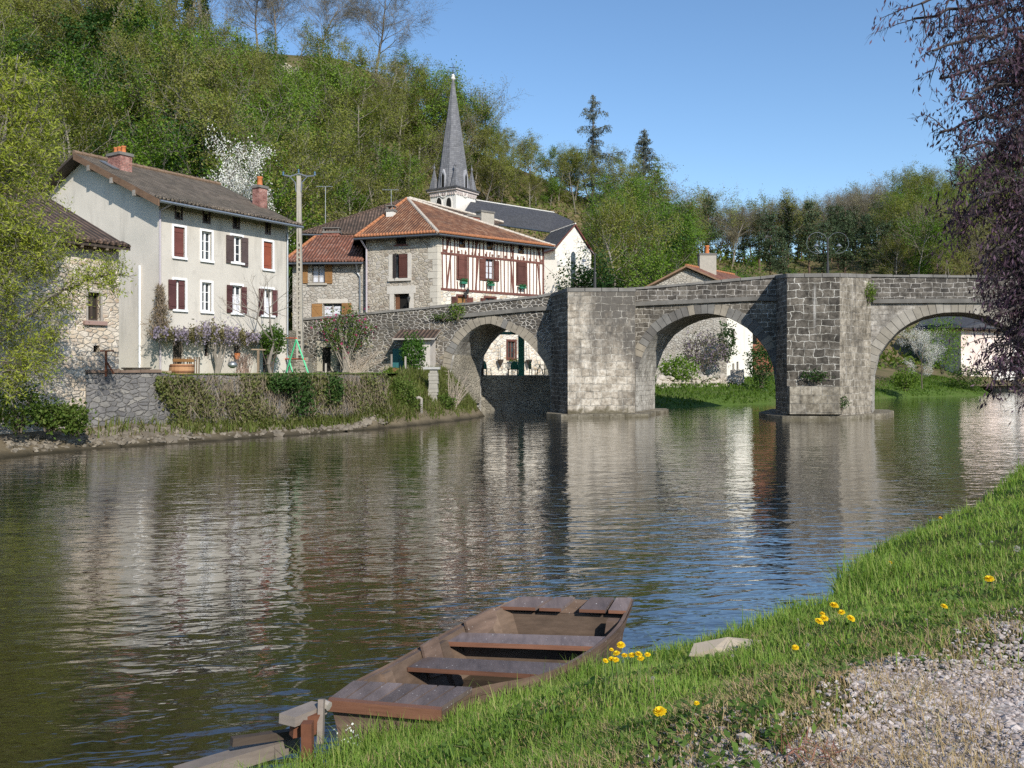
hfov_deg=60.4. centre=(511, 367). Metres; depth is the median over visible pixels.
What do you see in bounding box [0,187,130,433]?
stone barn
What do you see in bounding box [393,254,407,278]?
window
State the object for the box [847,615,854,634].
dandelion
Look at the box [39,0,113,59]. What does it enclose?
woodland tree
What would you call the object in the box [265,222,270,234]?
attic window
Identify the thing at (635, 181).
leafy tree
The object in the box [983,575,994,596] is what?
dandelion
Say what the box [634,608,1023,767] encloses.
gravel
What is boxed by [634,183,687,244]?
leafy tree
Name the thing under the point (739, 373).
plank gate
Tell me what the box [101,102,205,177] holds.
leafy tree
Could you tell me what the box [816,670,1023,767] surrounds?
gravel path
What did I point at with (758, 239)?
pine tree
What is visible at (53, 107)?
evergreen tree
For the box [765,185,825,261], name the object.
woodland tree
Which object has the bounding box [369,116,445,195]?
woodland tree
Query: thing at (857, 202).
bare tree
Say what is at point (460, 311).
wall plant
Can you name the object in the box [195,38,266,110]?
woodland tree
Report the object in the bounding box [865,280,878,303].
wall plant
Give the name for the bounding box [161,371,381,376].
lawn fringe
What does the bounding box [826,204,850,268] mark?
pine tree
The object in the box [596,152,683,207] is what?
woodland tree
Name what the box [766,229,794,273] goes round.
pine tree
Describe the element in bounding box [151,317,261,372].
wisteria
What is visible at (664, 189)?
leafy tree
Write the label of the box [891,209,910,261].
pine tree
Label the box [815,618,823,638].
dandelion
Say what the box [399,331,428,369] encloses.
laurel shrub
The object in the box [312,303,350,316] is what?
window
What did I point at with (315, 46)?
woodland tree
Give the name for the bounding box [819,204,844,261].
pine tree
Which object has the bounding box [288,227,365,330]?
stone annex
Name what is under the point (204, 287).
window
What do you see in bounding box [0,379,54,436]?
bush
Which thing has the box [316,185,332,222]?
tv antenna
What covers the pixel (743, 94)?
sky
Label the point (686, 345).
bush
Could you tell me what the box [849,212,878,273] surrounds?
pine tree
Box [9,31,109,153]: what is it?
leafy tree
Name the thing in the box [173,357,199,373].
picket fence
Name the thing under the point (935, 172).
budding tree
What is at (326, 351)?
cellar doorway
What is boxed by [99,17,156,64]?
leafy tree
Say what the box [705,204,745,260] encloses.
bare tree
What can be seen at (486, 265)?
window
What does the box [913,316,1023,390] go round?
riverside house
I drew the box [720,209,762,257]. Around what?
woodland tree
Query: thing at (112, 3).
woodland tree
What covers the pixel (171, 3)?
woodland tree
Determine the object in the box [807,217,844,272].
pine tree
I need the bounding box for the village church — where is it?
[426,67,593,293]
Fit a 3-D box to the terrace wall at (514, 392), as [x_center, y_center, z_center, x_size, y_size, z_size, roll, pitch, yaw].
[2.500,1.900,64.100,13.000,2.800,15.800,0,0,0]
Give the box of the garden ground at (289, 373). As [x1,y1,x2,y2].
[188,372,388,374]
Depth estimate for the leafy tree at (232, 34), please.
116.01 m
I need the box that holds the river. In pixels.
[0,390,1023,767]
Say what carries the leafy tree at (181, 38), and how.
on the hillside
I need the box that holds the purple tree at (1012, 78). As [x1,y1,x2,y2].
[867,0,1023,428]
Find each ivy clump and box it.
[256,371,302,394]
[282,366,318,419]
[320,371,346,409]
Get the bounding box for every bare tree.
[211,0,298,48]
[221,0,313,51]
[287,0,384,50]
[327,0,452,71]
[694,212,718,248]
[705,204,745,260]
[712,204,760,261]
[726,200,783,262]
[745,206,780,243]
[755,198,823,239]
[777,194,828,258]
[777,201,828,236]
[798,189,856,240]
[813,191,874,229]
[825,188,883,253]
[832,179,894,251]
[834,192,881,252]
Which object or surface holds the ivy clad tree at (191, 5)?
on the hillside
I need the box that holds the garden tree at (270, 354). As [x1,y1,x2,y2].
[214,270,302,372]
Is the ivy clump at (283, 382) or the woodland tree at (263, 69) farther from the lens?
the woodland tree at (263, 69)
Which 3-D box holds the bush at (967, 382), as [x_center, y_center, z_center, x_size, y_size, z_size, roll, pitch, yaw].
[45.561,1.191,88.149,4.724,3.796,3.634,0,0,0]
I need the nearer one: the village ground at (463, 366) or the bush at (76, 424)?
the bush at (76, 424)
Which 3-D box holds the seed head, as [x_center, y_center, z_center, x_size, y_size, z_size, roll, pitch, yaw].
[4.979,1.861,8.678,0.066,0.226,0.070,0,0,0]
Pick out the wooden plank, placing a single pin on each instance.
(255, 738)
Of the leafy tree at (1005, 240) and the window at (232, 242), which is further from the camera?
the leafy tree at (1005, 240)
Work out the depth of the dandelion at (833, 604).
6.58 m
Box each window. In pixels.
[83,290,107,325]
[168,277,187,311]
[172,224,187,259]
[175,205,182,219]
[200,228,214,262]
[200,280,213,313]
[203,210,210,223]
[204,342,206,355]
[226,233,248,266]
[227,283,246,314]
[233,216,239,229]
[259,286,277,317]
[262,239,274,271]
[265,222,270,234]
[302,264,331,284]
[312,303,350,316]
[393,237,407,245]
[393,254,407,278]
[451,294,472,303]
[456,256,467,280]
[459,238,464,247]
[480,258,498,281]
[481,296,496,300]
[487,241,492,249]
[506,339,516,359]
[516,262,526,285]
[518,245,523,253]
[570,251,576,287]
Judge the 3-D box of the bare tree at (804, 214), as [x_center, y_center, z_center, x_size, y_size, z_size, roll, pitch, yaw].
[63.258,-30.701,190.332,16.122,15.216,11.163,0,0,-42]
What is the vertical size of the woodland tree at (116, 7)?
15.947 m
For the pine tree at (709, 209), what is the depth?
160.99 m
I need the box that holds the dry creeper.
[161,368,392,422]
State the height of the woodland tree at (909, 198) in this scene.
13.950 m
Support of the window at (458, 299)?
in the timber framed inn
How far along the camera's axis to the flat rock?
6.49 m
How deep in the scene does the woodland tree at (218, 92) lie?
102.03 m
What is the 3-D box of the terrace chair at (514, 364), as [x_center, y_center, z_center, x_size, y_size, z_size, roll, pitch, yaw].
[0.203,0.011,57.624,0.520,0.983,0.511,0,0,-11]
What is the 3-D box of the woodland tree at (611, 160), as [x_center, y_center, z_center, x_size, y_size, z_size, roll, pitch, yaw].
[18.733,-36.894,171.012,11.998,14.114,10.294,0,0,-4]
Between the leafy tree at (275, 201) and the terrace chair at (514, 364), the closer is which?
the terrace chair at (514, 364)
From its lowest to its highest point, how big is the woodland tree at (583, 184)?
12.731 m
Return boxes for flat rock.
[689,637,762,656]
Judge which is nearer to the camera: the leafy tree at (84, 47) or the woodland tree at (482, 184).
the leafy tree at (84, 47)
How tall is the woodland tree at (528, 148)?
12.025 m
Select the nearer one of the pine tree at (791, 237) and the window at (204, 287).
the window at (204, 287)
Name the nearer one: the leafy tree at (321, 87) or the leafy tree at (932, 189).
the leafy tree at (321, 87)
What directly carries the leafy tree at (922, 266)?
on the hillside
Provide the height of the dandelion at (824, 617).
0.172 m
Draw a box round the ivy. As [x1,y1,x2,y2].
[153,374,391,428]
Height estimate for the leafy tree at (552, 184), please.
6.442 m
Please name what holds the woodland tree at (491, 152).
on the hillside
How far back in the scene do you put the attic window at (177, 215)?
41.02 m
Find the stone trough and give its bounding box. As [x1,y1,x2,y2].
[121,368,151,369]
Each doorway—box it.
[323,347,330,370]
[400,294,408,308]
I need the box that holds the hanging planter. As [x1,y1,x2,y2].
[497,344,503,366]
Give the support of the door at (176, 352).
in the plaster house at (196, 243)
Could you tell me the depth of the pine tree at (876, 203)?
191.08 m
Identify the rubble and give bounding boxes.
[0,393,393,452]
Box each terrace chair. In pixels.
[510,361,517,375]
[528,361,537,375]
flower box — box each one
[460,278,467,283]
[487,279,494,285]
[519,284,526,288]
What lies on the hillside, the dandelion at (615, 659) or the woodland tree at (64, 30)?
the woodland tree at (64, 30)
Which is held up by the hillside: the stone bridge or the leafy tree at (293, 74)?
the leafy tree at (293, 74)
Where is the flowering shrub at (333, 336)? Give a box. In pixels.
[311,300,376,371]
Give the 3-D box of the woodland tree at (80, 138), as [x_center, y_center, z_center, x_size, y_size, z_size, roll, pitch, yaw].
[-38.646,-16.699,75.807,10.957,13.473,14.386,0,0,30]
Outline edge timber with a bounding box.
[173,737,299,767]
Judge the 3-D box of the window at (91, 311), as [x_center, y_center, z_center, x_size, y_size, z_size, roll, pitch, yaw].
[-14.867,-2.135,31.223,0.380,1.223,0.864,0,0,32]
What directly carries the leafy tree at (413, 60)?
on the hillside
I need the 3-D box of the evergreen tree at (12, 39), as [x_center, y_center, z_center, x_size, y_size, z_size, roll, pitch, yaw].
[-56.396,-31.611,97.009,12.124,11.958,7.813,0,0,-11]
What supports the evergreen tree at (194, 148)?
on the hillside
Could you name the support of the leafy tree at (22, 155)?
on the hillside
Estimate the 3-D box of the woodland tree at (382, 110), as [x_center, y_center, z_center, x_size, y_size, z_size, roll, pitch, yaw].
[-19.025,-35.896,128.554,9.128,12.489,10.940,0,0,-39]
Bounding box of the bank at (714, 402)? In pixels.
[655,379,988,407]
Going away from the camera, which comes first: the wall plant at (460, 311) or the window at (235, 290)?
the window at (235, 290)
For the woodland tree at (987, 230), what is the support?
on the hillside
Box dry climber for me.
[138,283,172,343]
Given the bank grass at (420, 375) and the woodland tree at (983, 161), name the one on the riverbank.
the bank grass at (420, 375)
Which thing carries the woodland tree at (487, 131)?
on the hillside
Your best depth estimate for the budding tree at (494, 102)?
161.90 m
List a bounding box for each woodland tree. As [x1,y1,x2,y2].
[0,0,62,59]
[0,0,63,150]
[0,0,95,65]
[1,0,65,40]
[1,31,52,74]
[1,89,154,180]
[5,0,58,29]
[20,60,156,157]
[22,1,103,68]
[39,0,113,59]
[47,0,87,39]
[52,0,158,50]
[74,17,229,158]
[77,0,168,42]
[83,47,155,120]
[88,22,159,75]
[103,49,201,118]
[115,0,190,62]
[126,0,215,44]
[142,69,265,179]
[144,82,189,128]
[175,68,264,145]
[181,34,267,113]
[181,108,231,168]
[193,12,240,87]
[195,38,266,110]
[204,36,309,116]
[212,120,357,237]
[227,36,277,72]
[228,62,309,125]
[240,49,289,110]
[245,100,384,219]
[255,152,350,242]
[279,35,359,125]
[292,144,396,221]
[293,17,349,106]
[299,76,412,167]
[301,113,382,216]
[333,35,412,119]
[336,204,357,216]
[346,161,430,212]
[352,80,411,164]
[354,68,397,110]
[366,53,443,130]
[368,71,439,155]
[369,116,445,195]
[391,73,476,171]
[393,186,418,200]
[398,147,427,193]
[428,72,508,130]
[435,121,472,158]
[462,104,504,161]
[463,119,499,181]
[469,129,511,169]
[469,146,528,200]
[478,135,521,196]
[482,127,542,189]
[489,148,527,202]
[495,122,519,151]
[504,135,556,204]
[507,134,540,179]
[509,172,550,206]
[540,141,587,199]
[550,147,611,206]
[550,152,592,213]
[565,146,605,201]
[577,189,682,287]
[585,144,639,191]
[591,180,687,286]
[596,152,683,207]
[648,189,713,236]
[654,202,713,267]
[675,185,747,232]
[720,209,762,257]
[731,183,791,259]
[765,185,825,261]
[778,211,818,250]
[831,181,876,200]
[854,228,926,274]
[865,202,903,232]
[867,204,910,258]
[868,189,936,269]
[868,190,901,230]
[872,185,950,247]
[881,161,931,193]
[891,155,956,208]
[891,169,932,190]
[894,212,928,254]
[898,168,968,237]
[912,203,974,256]
[917,238,971,274]
[923,202,998,274]
[930,166,986,198]
[933,177,963,207]
[949,195,973,252]
[953,196,1002,267]
[960,214,1007,265]
[963,148,1005,183]
[966,237,1010,269]
[972,184,1014,225]
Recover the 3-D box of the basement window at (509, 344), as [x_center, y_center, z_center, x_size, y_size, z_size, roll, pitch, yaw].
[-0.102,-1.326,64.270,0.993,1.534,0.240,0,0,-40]
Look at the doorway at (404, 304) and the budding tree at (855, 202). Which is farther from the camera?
the budding tree at (855, 202)
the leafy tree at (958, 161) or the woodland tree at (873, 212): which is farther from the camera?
the leafy tree at (958, 161)
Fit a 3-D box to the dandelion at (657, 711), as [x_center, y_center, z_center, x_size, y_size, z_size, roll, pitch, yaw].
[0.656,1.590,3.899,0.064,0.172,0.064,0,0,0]
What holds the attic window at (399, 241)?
in the timber framed inn
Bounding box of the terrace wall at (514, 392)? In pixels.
[481,374,550,409]
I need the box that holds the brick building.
[753,335,773,371]
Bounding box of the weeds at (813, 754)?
[754,726,865,767]
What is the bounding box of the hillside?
[0,14,1023,387]
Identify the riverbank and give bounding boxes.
[0,376,483,458]
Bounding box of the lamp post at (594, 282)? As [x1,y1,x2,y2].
[575,248,595,287]
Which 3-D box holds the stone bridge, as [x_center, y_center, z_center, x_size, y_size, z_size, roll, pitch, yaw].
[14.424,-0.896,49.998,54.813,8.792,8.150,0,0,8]
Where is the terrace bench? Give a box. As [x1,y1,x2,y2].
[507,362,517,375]
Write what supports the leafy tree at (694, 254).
on the hillside
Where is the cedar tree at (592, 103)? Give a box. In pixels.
[571,94,628,206]
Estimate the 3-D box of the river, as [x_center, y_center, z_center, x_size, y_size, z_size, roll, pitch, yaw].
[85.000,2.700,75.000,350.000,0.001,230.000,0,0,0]
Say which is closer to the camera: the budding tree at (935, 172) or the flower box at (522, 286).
the flower box at (522, 286)
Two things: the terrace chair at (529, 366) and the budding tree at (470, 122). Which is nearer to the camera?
the terrace chair at (529, 366)
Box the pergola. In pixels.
[481,331,523,375]
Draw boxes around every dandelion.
[603,658,608,698]
[608,656,613,695]
[612,657,618,697]
[613,651,619,682]
[617,641,624,653]
[621,653,626,692]
[628,652,634,689]
[635,651,642,683]
[637,656,643,696]
[644,652,650,691]
[652,706,666,731]
[690,701,699,727]
[792,644,798,662]
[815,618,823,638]
[820,615,828,634]
[829,602,838,624]
[837,610,844,629]
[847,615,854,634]
[940,604,947,622]
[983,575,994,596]
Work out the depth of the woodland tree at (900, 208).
164.33 m
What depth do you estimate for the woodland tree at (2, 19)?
88.86 m
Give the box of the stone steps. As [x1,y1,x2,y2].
[289,357,313,372]
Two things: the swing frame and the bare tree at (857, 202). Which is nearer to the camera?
the swing frame
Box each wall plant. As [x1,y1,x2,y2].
[426,311,455,321]
[449,300,466,320]
[801,367,832,382]
[839,396,849,409]
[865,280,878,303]
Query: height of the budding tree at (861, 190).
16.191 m
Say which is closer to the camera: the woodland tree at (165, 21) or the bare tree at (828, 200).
the woodland tree at (165, 21)
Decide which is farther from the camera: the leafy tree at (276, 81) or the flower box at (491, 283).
the leafy tree at (276, 81)
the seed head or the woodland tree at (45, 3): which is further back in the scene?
the woodland tree at (45, 3)
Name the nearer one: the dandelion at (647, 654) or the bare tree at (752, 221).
the dandelion at (647, 654)
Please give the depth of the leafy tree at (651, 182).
157.41 m
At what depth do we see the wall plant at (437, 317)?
51.80 m
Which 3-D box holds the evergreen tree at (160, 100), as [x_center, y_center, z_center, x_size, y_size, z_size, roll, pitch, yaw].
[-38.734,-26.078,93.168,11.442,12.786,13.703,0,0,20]
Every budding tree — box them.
[32,0,87,45]
[156,94,290,178]
[158,0,248,63]
[188,111,289,184]
[282,26,327,54]
[326,31,350,58]
[365,49,423,128]
[411,125,484,174]
[415,107,487,157]
[467,76,522,132]
[650,167,697,206]
[679,197,723,232]
[694,187,732,252]
[713,205,764,265]
[746,214,792,264]
[814,193,861,254]
[828,197,874,258]
[843,181,882,198]
[844,187,879,246]
[852,183,886,237]
[867,165,919,201]
[871,225,919,274]
[904,188,970,266]
[921,198,957,255]
[924,166,951,184]
[955,222,1015,275]
[964,220,1005,270]
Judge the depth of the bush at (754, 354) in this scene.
70.84 m
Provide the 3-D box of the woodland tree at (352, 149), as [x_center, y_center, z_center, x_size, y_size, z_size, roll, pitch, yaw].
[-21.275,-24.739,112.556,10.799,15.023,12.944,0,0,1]
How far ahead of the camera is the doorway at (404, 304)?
61.20 m
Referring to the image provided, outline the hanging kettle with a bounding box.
[228,356,237,367]
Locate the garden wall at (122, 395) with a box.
[86,369,384,427]
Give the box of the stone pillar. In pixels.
[423,367,440,400]
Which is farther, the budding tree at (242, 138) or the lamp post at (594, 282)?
the budding tree at (242, 138)
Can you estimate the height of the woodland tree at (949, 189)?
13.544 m
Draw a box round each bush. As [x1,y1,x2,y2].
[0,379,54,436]
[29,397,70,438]
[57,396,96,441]
[258,322,288,372]
[379,366,398,378]
[386,372,422,409]
[438,392,457,409]
[657,353,701,384]
[674,327,732,379]
[717,319,737,366]
[742,335,773,390]
[887,366,923,393]
[920,316,971,375]
[945,362,992,391]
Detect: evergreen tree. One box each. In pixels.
[0,33,54,96]
[10,25,90,129]
[20,42,69,110]
[32,65,87,157]
[37,55,101,142]
[43,0,162,73]
[54,47,170,142]
[59,109,165,163]
[72,44,193,155]
[82,58,193,150]
[95,45,160,71]
[132,104,223,184]
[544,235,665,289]
[603,226,673,285]
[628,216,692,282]
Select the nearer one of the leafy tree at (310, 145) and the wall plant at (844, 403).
the wall plant at (844, 403)
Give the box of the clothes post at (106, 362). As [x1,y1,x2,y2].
[100,350,113,375]
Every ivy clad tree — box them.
[161,0,192,25]
[178,0,216,39]
[180,0,222,48]
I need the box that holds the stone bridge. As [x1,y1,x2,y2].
[303,273,1023,419]
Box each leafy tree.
[0,8,64,85]
[0,37,19,94]
[2,102,36,185]
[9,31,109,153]
[45,30,118,74]
[48,50,139,163]
[67,52,172,162]
[78,0,183,62]
[81,0,143,33]
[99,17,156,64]
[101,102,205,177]
[132,3,234,95]
[138,16,237,105]
[148,99,207,176]
[150,117,272,199]
[178,12,258,107]
[181,77,261,173]
[199,27,310,143]
[220,127,328,294]
[229,75,334,194]
[235,25,296,99]
[241,100,313,216]
[252,62,297,127]
[276,61,331,154]
[284,117,335,188]
[288,219,317,294]
[290,40,376,134]
[294,151,367,227]
[300,56,344,115]
[311,117,365,184]
[320,112,406,213]
[348,107,385,159]
[375,149,428,199]
[385,45,428,97]
[400,55,469,152]
[413,63,480,126]
[416,80,485,152]
[424,141,479,186]
[441,85,503,171]
[531,144,566,181]
[535,175,566,207]
[552,146,583,188]
[572,186,638,255]
[575,189,628,233]
[577,156,632,200]
[578,172,668,228]
[585,179,660,254]
[585,203,625,248]
[592,234,640,283]
[593,248,625,269]
[596,255,631,286]
[602,181,646,220]
[607,230,683,287]
[608,219,649,271]
[619,158,669,236]
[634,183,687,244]
[645,177,671,221]
[645,192,715,274]
[653,208,702,261]
[667,214,706,266]
[720,246,764,277]
[867,187,922,248]
[887,199,961,274]
[892,170,921,201]
[907,180,945,240]
[913,212,957,264]
[930,188,971,238]
[934,153,991,196]
[983,202,1021,269]
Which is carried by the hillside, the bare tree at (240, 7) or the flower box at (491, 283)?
the bare tree at (240, 7)
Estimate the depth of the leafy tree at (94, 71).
85.84 m
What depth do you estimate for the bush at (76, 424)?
28.44 m
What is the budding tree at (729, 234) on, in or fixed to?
on the hillside
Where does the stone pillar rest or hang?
on the riverbank
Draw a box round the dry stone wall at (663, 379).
[655,374,739,387]
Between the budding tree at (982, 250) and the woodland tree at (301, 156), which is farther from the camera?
the budding tree at (982, 250)
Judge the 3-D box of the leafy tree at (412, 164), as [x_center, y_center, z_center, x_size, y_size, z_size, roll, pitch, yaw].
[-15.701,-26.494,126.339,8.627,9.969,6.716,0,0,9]
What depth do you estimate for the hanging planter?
62.99 m
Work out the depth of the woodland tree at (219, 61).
108.31 m
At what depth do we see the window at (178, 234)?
40.96 m
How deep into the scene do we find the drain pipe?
42.53 m
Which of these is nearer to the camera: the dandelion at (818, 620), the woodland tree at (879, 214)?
the dandelion at (818, 620)
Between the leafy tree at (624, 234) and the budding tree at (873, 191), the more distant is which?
the budding tree at (873, 191)
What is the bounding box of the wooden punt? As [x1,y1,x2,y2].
[328,596,633,752]
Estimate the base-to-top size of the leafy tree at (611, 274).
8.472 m
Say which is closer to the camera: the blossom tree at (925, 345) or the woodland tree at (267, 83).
the blossom tree at (925, 345)
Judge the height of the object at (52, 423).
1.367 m
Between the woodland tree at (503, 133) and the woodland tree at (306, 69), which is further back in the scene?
the woodland tree at (503, 133)
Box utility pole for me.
[282,169,315,362]
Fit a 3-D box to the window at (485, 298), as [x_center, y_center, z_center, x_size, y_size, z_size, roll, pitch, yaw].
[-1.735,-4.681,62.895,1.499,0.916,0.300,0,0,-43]
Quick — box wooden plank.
[230,728,293,746]
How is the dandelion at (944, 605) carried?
on the bank at (943, 537)
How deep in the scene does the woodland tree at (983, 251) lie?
158.46 m
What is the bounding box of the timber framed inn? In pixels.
[353,197,555,374]
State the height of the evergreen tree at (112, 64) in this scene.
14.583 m
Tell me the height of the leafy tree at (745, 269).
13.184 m
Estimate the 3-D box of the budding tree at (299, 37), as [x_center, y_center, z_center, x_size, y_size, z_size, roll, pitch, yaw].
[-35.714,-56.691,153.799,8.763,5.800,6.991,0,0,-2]
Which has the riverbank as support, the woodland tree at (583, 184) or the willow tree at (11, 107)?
the willow tree at (11, 107)
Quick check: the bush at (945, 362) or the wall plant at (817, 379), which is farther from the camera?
the bush at (945, 362)
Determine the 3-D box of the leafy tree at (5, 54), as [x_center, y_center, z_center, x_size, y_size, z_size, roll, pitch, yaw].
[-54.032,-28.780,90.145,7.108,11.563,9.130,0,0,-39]
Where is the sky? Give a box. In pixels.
[83,0,1023,261]
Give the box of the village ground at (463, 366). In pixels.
[288,330,547,402]
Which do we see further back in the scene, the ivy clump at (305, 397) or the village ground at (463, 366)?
the village ground at (463, 366)
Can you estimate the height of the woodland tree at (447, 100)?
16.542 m
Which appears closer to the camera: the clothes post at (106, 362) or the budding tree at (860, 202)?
the clothes post at (106, 362)
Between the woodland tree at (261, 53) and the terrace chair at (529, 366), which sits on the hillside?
the woodland tree at (261, 53)
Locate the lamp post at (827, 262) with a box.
[807,232,848,272]
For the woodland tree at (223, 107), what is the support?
on the hillside
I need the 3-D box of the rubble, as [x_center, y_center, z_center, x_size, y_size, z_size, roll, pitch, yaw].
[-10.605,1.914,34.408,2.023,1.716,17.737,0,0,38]
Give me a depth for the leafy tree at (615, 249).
121.52 m
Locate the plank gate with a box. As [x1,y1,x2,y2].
[730,369,744,383]
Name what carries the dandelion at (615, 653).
on the bank at (943, 537)
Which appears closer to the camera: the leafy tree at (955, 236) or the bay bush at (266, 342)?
the bay bush at (266, 342)
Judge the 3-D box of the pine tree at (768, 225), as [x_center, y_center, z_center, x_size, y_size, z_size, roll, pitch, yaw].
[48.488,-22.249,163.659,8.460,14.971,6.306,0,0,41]
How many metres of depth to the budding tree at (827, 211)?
192.14 m
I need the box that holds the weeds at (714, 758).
[410,523,1023,767]
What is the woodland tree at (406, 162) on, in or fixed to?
on the hillside
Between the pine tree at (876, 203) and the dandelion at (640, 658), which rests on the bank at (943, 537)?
the dandelion at (640, 658)
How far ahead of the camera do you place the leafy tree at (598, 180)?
163.48 m
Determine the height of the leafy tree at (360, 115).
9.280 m
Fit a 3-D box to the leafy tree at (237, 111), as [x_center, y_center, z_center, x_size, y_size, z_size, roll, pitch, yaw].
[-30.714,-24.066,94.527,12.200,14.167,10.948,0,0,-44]
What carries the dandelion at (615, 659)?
on the bank at (943, 537)
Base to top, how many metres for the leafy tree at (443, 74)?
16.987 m
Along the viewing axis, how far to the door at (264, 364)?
45.49 m
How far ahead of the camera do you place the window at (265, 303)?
45.71 m
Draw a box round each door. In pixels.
[173,339,180,363]
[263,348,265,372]
[393,348,405,369]
[396,294,399,308]
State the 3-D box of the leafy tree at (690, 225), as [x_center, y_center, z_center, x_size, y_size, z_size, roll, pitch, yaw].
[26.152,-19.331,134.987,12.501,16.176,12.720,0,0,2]
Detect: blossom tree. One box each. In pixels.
[200,118,290,244]
[898,325,948,388]
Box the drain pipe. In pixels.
[415,396,422,412]
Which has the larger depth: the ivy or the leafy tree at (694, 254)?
the leafy tree at (694, 254)
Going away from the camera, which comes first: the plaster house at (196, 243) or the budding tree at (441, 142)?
the plaster house at (196, 243)
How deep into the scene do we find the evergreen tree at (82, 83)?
91.79 m
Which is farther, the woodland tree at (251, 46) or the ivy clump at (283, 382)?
the woodland tree at (251, 46)
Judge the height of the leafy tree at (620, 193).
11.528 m
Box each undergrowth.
[2,27,997,366]
[29,13,990,368]
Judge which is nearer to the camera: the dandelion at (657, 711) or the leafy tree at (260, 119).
the dandelion at (657, 711)
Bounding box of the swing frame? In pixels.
[285,337,308,372]
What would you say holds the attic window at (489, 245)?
in the timber framed inn
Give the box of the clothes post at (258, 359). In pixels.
[250,349,265,373]
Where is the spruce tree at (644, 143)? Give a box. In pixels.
[629,130,673,199]
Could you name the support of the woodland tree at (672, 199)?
on the hillside
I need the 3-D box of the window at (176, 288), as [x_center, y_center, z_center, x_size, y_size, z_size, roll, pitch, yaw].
[-15.574,-3.410,40.865,0.290,1.575,1.048,0,0,32]
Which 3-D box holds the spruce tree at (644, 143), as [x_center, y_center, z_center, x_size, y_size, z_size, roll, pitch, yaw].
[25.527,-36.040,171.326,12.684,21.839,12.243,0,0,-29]
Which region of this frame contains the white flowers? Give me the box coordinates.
[333,723,358,752]
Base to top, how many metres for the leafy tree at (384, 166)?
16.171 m
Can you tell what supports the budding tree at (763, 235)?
on the hillside
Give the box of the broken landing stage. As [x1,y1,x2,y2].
[279,699,331,763]
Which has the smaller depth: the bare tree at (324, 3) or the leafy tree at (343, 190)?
the leafy tree at (343, 190)
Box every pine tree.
[696,193,727,252]
[734,225,753,264]
[740,209,773,269]
[752,210,791,274]
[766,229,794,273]
[774,198,801,267]
[790,201,830,272]
[792,214,807,261]
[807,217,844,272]
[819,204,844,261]
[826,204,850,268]
[829,207,862,272]
[846,204,864,251]
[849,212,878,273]
[864,202,881,251]
[870,217,903,273]
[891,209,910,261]
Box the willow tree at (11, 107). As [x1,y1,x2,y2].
[0,51,136,413]
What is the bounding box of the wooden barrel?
[169,364,194,373]
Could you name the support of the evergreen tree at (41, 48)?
on the hillside
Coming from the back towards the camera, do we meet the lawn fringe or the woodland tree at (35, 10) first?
the woodland tree at (35, 10)
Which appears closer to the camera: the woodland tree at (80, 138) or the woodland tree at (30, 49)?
the woodland tree at (80, 138)
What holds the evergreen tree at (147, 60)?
on the hillside
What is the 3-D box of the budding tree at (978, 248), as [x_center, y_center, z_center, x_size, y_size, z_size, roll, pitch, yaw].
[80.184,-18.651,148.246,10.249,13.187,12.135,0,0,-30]
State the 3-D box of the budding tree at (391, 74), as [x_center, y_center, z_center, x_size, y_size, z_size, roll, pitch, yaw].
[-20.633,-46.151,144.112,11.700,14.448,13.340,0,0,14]
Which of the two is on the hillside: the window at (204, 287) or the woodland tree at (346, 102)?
the woodland tree at (346, 102)
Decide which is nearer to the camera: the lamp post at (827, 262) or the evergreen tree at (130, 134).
the lamp post at (827, 262)
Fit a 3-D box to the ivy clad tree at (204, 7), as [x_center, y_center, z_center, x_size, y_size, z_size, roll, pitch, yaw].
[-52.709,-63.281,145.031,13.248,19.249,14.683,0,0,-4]
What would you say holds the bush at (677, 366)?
on the bank at (714, 402)
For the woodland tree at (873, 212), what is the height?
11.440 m
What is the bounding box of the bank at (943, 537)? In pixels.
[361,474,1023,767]
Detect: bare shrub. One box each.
[231,353,249,372]
[235,350,256,372]
[341,342,386,372]
[446,367,470,410]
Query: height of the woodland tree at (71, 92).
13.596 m
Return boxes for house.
[39,146,303,374]
[302,196,503,311]
[647,245,752,377]
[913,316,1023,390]
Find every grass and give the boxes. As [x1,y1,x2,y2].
[87,364,482,437]
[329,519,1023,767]
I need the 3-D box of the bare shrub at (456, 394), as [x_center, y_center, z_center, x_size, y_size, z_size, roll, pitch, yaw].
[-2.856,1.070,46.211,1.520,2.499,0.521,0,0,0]
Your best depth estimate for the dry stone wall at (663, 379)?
70.83 m
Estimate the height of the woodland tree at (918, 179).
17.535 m
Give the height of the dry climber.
2.894 m
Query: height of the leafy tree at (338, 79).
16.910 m
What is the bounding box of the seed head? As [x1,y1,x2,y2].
[1013,546,1020,560]
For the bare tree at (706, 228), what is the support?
on the hillside
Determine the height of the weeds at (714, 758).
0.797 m
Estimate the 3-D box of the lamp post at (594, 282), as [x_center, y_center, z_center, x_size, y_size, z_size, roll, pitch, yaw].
[4.528,-6.157,54.200,1.336,2.444,0.304,0,0,0]
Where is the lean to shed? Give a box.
[392,329,440,369]
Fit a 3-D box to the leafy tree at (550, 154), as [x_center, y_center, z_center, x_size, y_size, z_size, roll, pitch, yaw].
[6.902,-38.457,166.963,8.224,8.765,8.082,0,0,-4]

